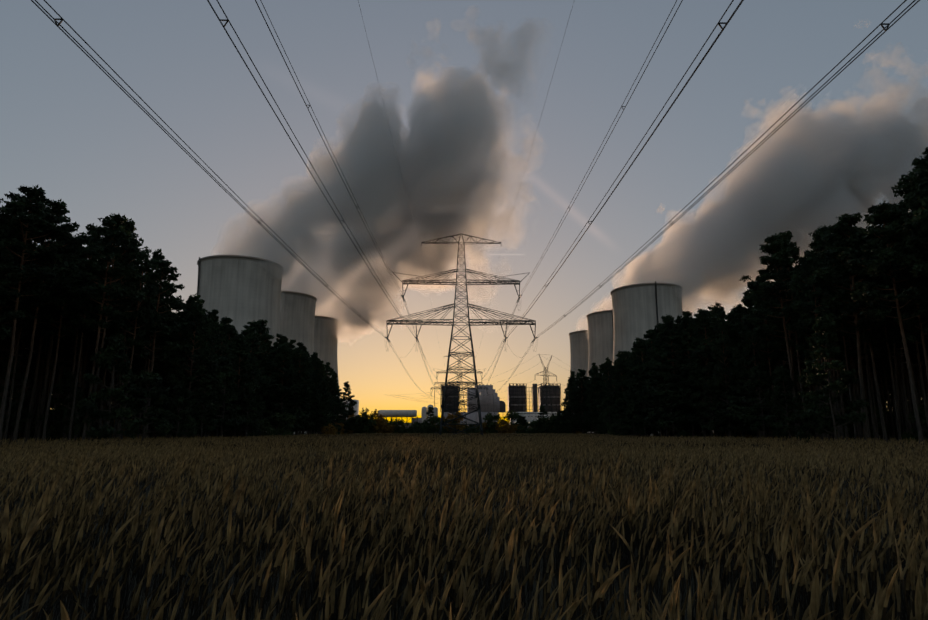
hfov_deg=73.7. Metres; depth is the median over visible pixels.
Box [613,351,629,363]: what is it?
pine
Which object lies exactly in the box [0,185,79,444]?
pine
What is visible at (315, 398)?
pine
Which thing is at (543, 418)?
scrub
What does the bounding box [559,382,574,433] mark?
pine
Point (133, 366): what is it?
pine
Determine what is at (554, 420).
scrub
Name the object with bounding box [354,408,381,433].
scrub
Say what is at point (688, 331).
pine
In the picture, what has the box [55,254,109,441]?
pine
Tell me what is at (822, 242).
pine
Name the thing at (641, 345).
pine
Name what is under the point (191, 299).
pine
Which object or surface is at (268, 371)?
pine
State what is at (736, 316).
pine
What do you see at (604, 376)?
pine
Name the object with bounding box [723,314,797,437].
pine
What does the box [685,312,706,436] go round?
pine
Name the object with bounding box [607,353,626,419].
pine
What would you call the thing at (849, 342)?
pine
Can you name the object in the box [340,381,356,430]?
pine
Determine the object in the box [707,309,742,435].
pine
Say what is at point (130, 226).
pine
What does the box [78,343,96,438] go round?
pine
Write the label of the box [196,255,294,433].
cooling tower
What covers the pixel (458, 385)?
pylon
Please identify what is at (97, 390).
pine
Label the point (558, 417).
margin tree
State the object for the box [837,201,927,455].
pine
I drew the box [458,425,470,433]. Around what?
scrub
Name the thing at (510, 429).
scrub
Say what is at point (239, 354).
pine
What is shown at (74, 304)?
pine
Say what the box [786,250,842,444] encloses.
pine
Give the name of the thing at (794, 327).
pine
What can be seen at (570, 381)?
pine
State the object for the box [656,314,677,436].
pine
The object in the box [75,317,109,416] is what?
pine
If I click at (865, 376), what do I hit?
pine
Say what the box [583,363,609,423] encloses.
pine
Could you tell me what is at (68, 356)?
pine
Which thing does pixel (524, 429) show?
scrub
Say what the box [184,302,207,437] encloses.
pine
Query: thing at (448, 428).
scrub
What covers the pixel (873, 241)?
pine
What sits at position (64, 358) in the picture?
pine
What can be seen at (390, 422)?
scrub
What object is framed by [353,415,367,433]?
scrub
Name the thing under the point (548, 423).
scrub
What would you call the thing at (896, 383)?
pine
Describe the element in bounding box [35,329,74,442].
pine
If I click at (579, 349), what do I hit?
cooling tower
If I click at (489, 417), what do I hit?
scrub
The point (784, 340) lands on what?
pine
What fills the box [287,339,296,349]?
pine
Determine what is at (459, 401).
pylon
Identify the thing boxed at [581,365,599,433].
pine
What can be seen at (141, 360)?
pine
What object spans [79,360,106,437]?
pine
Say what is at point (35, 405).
pine
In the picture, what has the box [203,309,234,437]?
pine
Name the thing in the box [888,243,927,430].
pine
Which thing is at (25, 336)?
pine
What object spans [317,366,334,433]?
pine
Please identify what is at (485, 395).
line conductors
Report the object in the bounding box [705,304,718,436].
pine
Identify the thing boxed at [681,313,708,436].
pine
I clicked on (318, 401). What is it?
pine
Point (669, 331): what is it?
pine
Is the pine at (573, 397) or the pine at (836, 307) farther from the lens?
the pine at (573, 397)
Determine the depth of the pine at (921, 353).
90.42 m
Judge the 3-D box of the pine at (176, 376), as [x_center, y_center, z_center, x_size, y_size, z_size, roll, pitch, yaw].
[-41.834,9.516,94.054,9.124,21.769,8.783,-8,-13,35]
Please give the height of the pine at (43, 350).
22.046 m
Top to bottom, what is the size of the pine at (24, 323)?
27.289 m
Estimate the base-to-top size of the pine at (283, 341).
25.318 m
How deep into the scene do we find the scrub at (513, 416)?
245.43 m
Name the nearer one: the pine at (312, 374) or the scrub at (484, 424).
the pine at (312, 374)
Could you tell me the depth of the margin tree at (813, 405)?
67.68 m
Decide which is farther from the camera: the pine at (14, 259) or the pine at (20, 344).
the pine at (20, 344)
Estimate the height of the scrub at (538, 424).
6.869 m
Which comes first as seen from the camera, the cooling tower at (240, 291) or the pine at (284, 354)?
the pine at (284, 354)
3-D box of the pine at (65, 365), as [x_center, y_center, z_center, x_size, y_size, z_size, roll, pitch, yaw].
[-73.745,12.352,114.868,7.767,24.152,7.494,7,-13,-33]
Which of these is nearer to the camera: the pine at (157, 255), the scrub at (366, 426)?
the pine at (157, 255)
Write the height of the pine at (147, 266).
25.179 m
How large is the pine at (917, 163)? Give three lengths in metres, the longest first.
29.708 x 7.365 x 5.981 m
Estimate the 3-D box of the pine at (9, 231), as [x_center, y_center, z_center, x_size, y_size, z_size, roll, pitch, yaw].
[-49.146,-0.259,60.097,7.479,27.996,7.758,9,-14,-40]
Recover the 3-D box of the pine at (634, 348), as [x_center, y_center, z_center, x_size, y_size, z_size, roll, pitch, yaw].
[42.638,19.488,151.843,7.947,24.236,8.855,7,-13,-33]
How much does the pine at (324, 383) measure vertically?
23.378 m
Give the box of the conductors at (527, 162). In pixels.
[31,0,919,409]
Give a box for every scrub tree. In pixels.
[423,407,435,424]
[514,415,526,432]
[536,406,546,426]
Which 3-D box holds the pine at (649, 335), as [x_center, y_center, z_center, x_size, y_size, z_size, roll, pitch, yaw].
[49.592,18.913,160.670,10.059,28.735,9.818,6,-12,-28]
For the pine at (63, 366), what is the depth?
112.53 m
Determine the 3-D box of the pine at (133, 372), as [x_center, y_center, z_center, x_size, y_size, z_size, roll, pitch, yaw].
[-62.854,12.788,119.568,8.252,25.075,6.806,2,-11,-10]
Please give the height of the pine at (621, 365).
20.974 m
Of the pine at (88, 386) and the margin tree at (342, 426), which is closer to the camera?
the pine at (88, 386)
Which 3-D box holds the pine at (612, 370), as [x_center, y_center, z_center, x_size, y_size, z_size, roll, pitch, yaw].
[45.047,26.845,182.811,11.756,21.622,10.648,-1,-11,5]
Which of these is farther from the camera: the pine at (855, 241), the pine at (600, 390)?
the pine at (600, 390)
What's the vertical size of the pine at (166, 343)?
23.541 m
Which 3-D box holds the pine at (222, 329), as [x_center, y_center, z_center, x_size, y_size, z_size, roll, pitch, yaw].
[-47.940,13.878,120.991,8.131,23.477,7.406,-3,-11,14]
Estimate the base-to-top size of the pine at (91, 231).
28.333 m
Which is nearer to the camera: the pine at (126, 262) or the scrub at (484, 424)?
the pine at (126, 262)
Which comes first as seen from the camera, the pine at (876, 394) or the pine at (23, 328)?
the pine at (23, 328)
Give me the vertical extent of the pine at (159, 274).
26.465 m
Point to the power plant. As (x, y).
(516, 391)
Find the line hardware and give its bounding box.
[54,18,889,370]
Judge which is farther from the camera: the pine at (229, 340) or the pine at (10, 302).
the pine at (229, 340)
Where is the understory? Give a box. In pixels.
[836,397,890,441]
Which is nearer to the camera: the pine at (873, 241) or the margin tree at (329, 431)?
the pine at (873, 241)
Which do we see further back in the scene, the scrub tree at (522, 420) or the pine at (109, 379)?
the scrub tree at (522, 420)
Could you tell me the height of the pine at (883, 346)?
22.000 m
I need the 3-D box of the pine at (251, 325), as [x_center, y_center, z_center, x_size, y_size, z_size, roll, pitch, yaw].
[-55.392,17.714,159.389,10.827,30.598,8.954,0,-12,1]
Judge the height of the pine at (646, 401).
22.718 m
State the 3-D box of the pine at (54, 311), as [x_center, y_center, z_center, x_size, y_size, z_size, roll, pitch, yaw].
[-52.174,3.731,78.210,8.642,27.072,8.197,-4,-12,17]
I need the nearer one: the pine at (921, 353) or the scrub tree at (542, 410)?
the pine at (921, 353)
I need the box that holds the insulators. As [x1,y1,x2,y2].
[385,295,536,408]
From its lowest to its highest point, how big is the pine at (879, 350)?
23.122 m
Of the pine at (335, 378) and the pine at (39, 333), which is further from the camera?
the pine at (335, 378)
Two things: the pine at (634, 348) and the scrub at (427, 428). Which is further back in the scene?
the scrub at (427, 428)
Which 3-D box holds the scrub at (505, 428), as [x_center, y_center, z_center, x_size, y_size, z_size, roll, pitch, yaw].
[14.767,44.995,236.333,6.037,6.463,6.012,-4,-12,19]
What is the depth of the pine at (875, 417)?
89.00 m
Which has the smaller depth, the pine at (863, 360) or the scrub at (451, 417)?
the pine at (863, 360)
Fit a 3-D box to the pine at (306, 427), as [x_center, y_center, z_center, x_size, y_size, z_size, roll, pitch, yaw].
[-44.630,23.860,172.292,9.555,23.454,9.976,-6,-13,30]
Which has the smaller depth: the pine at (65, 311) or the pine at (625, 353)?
the pine at (65, 311)
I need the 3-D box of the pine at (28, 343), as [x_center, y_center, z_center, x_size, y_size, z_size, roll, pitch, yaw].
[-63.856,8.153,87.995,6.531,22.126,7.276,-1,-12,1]
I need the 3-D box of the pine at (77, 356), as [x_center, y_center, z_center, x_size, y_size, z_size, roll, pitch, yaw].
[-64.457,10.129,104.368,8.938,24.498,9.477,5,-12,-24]
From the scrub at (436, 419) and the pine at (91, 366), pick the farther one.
the scrub at (436, 419)
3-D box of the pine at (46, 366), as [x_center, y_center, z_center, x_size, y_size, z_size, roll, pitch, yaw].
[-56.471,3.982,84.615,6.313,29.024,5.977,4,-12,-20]
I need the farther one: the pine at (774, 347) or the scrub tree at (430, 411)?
the scrub tree at (430, 411)
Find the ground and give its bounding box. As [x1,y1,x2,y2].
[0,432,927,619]
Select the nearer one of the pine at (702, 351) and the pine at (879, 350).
the pine at (879, 350)
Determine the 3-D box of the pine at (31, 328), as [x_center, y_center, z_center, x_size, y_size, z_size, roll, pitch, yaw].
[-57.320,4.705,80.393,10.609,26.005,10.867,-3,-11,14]
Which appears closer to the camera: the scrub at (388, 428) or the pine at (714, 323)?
the pine at (714, 323)
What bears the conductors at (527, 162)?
hanging from the pylon at (419, 321)
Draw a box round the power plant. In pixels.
[343,382,560,428]
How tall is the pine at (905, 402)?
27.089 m
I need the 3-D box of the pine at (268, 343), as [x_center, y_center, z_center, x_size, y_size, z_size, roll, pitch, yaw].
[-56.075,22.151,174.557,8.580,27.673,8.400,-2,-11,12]
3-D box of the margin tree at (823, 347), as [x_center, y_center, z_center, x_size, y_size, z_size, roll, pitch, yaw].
[37.237,7.557,63.465,6.893,13.948,6.210,-10,-15,42]
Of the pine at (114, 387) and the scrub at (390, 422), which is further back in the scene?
the scrub at (390, 422)
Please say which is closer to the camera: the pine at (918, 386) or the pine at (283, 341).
the pine at (918, 386)
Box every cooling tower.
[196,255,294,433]
[280,291,316,432]
[314,315,339,419]
[569,330,588,380]
[586,310,612,432]
[610,283,682,365]
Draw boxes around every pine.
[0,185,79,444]
[0,198,16,279]
[0,213,54,385]
[0,228,25,339]
[0,264,54,443]
[0,330,39,401]
[0,342,34,440]
[0,345,54,422]
[1,215,39,324]
[2,213,53,441]
[3,199,90,443]
[4,324,39,441]
[8,331,38,443]
[19,244,68,442]
[22,331,74,414]
[23,322,57,444]
[26,240,92,446]
[29,329,68,442]
[29,347,45,442]
[31,338,55,419]
[33,241,96,443]
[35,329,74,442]
[38,240,61,442]
[39,348,56,443]
[45,362,66,409]
[46,347,72,408]
[47,343,83,442]
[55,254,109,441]
[55,352,89,402]
[60,296,110,441]
[65,346,91,373]
[66,223,121,440]
[67,223,140,440]
[67,344,94,417]
[72,213,145,441]
[72,315,99,419]
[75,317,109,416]
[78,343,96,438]
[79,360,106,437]
[84,330,140,424]
[86,381,93,397]
[87,260,126,441]
[88,340,101,440]
[89,361,118,424]
[97,218,152,441]
[98,317,137,384]
[100,283,158,442]
[107,231,156,440]
[108,251,160,441]
[108,367,126,425]
[110,341,122,439]
[112,263,135,438]
[126,285,179,440]
[126,361,147,418]
[127,339,162,435]
[130,259,189,438]
[136,249,183,441]
[136,309,220,436]
[147,311,196,436]
[150,281,177,436]
[158,304,225,438]
[168,295,212,415]
[182,293,206,313]
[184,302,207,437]
[189,318,222,435]
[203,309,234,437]
[213,323,241,435]
[218,316,242,353]
[219,326,239,435]
[219,338,262,436]
[233,328,275,436]
[238,321,267,437]
[249,319,273,371]
[257,343,310,434]
[257,350,280,421]
[263,341,274,376]
[267,334,289,432]
[268,343,296,434]
[274,339,292,416]
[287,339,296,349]
[289,342,320,434]
[294,354,321,434]
[295,349,317,434]
[301,362,320,433]
[303,360,320,433]
[308,352,323,434]
[308,354,329,433]
[311,358,335,433]
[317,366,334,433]
[325,362,342,419]
[329,379,345,425]
[331,371,343,422]
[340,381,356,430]
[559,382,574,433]
[561,376,580,433]
[562,370,580,433]
[565,369,593,433]
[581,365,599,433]
[582,363,597,433]
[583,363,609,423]
[588,373,605,428]
[593,360,612,423]
[597,365,617,417]
[606,358,631,423]
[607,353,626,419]
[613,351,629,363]
[616,338,652,435]
[622,341,641,435]
[634,334,690,436]
[636,337,665,436]
[643,329,657,435]
[646,319,696,436]
[650,322,659,348]
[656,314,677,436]
[658,315,676,344]
[663,311,702,436]
[673,315,688,428]
[679,308,727,436]
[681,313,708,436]
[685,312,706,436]
[685,314,751,436]
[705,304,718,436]
[706,302,733,435]
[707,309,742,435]
[709,313,747,436]
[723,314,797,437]
[728,308,744,436]
[730,289,768,436]
[731,312,741,340]
[734,292,766,437]
[740,233,809,440]
[743,275,773,389]
[753,265,810,436]
[753,293,775,437]
[761,230,814,441]
[772,284,800,391]
[772,331,837,433]
[780,359,811,440]
[783,275,844,439]
[783,287,817,438]
[784,261,845,440]
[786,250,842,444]
[789,337,822,440]
[804,212,898,440]
[806,315,856,439]
[808,224,835,434]
[813,249,853,440]
[815,227,859,438]
[818,223,883,443]
[823,251,901,442]
[830,342,881,443]
[835,343,862,442]
[835,356,858,399]
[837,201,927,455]
[837,323,873,422]
[840,343,863,440]
[844,240,877,440]
[848,356,868,441]
[849,354,877,397]
[856,355,869,425]
[858,225,903,449]
[859,200,927,363]
[860,329,881,439]
[864,352,898,441]
[866,321,905,422]
[867,342,895,440]
[872,323,913,434]
[873,374,885,436]
[874,327,926,433]
[876,348,914,433]
[877,168,927,276]
[878,281,913,432]
[882,216,927,383]
[882,225,903,440]
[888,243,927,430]
[889,147,927,259]
[890,153,927,249]
[892,349,921,429]
[894,374,906,432]
[896,348,916,429]
[897,344,927,398]
[899,338,927,405]
[905,326,927,380]
[907,348,922,404]
[908,347,924,433]
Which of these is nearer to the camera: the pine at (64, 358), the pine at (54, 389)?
the pine at (64, 358)
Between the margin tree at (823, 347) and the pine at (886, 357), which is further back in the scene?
the pine at (886, 357)
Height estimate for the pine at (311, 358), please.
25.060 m
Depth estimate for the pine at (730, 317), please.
120.34 m
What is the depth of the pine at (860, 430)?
90.71 m
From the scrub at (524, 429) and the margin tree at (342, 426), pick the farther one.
the scrub at (524, 429)
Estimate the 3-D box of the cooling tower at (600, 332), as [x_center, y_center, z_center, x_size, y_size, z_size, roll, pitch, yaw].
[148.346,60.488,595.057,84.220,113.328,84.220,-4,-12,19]
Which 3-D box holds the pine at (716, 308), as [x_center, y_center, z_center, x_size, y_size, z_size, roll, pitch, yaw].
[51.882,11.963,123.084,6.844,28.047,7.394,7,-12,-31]
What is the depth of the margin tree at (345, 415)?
225.25 m
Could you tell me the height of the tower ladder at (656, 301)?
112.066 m
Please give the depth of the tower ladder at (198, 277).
404.31 m
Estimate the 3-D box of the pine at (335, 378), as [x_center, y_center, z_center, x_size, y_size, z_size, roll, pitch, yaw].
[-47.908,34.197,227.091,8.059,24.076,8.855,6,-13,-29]
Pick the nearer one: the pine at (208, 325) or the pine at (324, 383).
the pine at (208, 325)
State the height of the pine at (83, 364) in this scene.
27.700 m
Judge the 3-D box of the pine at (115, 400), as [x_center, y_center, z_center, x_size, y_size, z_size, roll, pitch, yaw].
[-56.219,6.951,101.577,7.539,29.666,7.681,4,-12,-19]
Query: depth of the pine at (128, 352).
94.28 m
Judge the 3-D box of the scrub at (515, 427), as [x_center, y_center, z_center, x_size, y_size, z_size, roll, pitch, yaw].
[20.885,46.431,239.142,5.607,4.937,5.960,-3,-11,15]
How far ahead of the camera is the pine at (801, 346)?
77.16 m
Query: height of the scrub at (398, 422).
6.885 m
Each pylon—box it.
[386,233,535,435]
[431,353,487,423]
[441,383,476,422]
[531,354,560,417]
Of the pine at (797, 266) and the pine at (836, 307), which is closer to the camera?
the pine at (836, 307)
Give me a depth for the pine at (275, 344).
176.22 m
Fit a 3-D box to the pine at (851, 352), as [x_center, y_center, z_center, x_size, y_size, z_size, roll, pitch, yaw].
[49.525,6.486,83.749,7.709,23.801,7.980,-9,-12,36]
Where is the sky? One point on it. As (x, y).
(464, 85)
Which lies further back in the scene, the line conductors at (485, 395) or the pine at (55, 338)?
the line conductors at (485, 395)
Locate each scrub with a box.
[350,414,363,433]
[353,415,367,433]
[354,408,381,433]
[364,409,386,432]
[384,424,399,432]
[385,417,399,432]
[392,418,409,433]
[411,422,421,431]
[418,420,434,433]
[427,415,443,433]
[443,418,457,432]
[444,411,465,433]
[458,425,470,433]
[474,422,487,432]
[483,412,503,432]
[495,419,509,432]
[503,422,514,432]
[504,410,524,432]
[512,424,524,432]
[516,424,529,433]
[530,418,543,432]
[536,416,549,432]
[543,417,560,432]
[548,413,564,432]
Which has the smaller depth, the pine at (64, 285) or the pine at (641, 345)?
the pine at (64, 285)
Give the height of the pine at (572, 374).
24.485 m
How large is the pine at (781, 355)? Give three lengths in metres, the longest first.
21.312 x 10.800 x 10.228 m
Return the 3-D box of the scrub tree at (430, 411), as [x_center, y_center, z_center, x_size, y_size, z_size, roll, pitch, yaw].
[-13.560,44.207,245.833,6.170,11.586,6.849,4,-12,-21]
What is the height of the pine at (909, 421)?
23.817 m
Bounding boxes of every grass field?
[0,433,926,458]
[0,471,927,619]
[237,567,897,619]
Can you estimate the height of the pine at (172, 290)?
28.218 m
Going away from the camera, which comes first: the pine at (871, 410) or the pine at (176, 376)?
the pine at (871, 410)
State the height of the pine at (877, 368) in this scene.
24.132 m
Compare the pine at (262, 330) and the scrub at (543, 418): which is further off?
the scrub at (543, 418)
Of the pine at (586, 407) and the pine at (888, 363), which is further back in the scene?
the pine at (586, 407)
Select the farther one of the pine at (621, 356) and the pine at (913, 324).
the pine at (621, 356)
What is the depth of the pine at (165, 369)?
97.19 m
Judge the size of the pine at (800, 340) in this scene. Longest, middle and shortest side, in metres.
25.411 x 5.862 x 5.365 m
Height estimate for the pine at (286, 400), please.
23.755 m
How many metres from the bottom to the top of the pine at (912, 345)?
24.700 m
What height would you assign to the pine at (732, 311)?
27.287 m
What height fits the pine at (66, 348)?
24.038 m
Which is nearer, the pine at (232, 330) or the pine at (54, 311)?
the pine at (54, 311)
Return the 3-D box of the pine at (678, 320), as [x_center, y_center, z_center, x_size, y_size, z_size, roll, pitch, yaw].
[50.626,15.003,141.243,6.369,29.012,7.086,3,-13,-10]
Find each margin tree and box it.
[76,334,142,440]
[116,369,172,440]
[321,423,337,434]
[328,398,341,430]
[334,422,344,434]
[340,410,350,432]
[552,411,564,433]
[792,358,843,441]
[793,316,868,440]
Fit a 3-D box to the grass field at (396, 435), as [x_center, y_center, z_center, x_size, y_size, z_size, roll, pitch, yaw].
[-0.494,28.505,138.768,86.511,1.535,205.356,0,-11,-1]
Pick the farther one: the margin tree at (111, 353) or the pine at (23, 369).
the pine at (23, 369)
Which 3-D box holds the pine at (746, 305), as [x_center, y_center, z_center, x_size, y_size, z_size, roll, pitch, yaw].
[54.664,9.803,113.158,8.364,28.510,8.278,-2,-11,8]
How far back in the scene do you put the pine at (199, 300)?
130.38 m
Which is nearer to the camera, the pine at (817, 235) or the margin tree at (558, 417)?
the pine at (817, 235)
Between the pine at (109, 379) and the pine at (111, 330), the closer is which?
the pine at (111, 330)
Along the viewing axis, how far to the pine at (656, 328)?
160.75 m
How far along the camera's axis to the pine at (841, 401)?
81.50 m
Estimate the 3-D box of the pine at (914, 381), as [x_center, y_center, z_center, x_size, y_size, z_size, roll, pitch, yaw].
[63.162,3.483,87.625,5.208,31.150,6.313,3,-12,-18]
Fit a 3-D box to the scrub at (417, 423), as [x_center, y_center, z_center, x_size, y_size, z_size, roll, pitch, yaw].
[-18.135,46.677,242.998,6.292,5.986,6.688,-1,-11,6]
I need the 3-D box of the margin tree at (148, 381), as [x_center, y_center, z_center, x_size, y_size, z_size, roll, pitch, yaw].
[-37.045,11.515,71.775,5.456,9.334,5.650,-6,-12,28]
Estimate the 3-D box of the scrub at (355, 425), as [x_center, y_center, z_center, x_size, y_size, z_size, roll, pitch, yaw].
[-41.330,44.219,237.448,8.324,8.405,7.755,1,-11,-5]
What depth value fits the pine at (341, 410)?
222.74 m
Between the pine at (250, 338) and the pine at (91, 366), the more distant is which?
the pine at (250, 338)
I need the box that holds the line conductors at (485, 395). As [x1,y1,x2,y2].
[389,354,570,405]
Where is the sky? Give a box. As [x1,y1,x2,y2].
[0,0,927,422]
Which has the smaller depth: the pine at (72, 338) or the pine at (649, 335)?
the pine at (72, 338)
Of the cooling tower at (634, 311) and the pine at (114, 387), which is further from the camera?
the cooling tower at (634, 311)
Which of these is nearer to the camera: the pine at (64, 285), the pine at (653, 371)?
the pine at (64, 285)
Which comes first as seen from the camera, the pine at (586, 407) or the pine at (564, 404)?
the pine at (586, 407)
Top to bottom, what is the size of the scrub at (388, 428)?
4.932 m
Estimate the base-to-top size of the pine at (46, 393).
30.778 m
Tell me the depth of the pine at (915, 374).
122.45 m
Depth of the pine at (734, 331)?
114.79 m
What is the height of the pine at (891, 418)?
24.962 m
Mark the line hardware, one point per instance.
(306, 106)
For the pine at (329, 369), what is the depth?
212.32 m
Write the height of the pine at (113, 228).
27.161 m
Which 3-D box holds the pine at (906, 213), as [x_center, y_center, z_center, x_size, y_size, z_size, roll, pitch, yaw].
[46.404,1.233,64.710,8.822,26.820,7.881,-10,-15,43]
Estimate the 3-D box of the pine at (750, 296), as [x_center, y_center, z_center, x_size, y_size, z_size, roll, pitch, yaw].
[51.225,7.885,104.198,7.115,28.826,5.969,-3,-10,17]
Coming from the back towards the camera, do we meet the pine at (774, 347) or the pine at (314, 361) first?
the pine at (314, 361)
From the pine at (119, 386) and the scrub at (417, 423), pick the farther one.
the scrub at (417, 423)
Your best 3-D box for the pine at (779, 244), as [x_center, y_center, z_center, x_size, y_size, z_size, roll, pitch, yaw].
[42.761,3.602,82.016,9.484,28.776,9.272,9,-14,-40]
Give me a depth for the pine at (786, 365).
107.93 m
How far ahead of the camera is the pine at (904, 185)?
59.70 m
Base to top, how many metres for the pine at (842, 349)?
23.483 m
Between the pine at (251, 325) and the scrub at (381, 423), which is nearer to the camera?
the pine at (251, 325)
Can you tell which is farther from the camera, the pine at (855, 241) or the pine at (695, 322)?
the pine at (695, 322)
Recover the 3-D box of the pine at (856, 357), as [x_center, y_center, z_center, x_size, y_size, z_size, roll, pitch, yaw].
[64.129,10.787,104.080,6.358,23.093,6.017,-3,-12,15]
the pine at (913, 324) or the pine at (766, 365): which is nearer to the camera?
the pine at (913, 324)
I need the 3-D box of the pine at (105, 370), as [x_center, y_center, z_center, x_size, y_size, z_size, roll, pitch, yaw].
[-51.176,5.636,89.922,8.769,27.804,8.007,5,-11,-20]
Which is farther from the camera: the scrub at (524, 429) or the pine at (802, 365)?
the scrub at (524, 429)
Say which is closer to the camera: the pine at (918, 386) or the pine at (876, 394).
the pine at (918, 386)
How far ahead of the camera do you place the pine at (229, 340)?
146.69 m
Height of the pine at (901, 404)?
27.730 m
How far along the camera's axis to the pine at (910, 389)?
100.41 m
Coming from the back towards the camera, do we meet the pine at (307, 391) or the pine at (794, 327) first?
the pine at (307, 391)
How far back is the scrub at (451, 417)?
238.54 m
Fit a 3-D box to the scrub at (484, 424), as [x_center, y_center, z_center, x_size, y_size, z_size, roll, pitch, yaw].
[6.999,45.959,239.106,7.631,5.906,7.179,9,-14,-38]
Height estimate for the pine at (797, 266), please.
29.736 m
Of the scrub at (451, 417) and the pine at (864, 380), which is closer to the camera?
the pine at (864, 380)
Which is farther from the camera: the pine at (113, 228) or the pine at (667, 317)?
the pine at (667, 317)
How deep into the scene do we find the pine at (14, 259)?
71.26 m
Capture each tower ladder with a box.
[197,257,199,295]
[655,281,658,321]
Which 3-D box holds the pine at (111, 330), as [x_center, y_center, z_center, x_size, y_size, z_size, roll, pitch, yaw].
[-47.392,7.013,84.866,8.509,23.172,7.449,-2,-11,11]
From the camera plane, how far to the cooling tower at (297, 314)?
504.10 m
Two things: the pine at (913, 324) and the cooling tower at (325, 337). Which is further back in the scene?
the cooling tower at (325, 337)
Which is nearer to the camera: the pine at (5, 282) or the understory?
the pine at (5, 282)

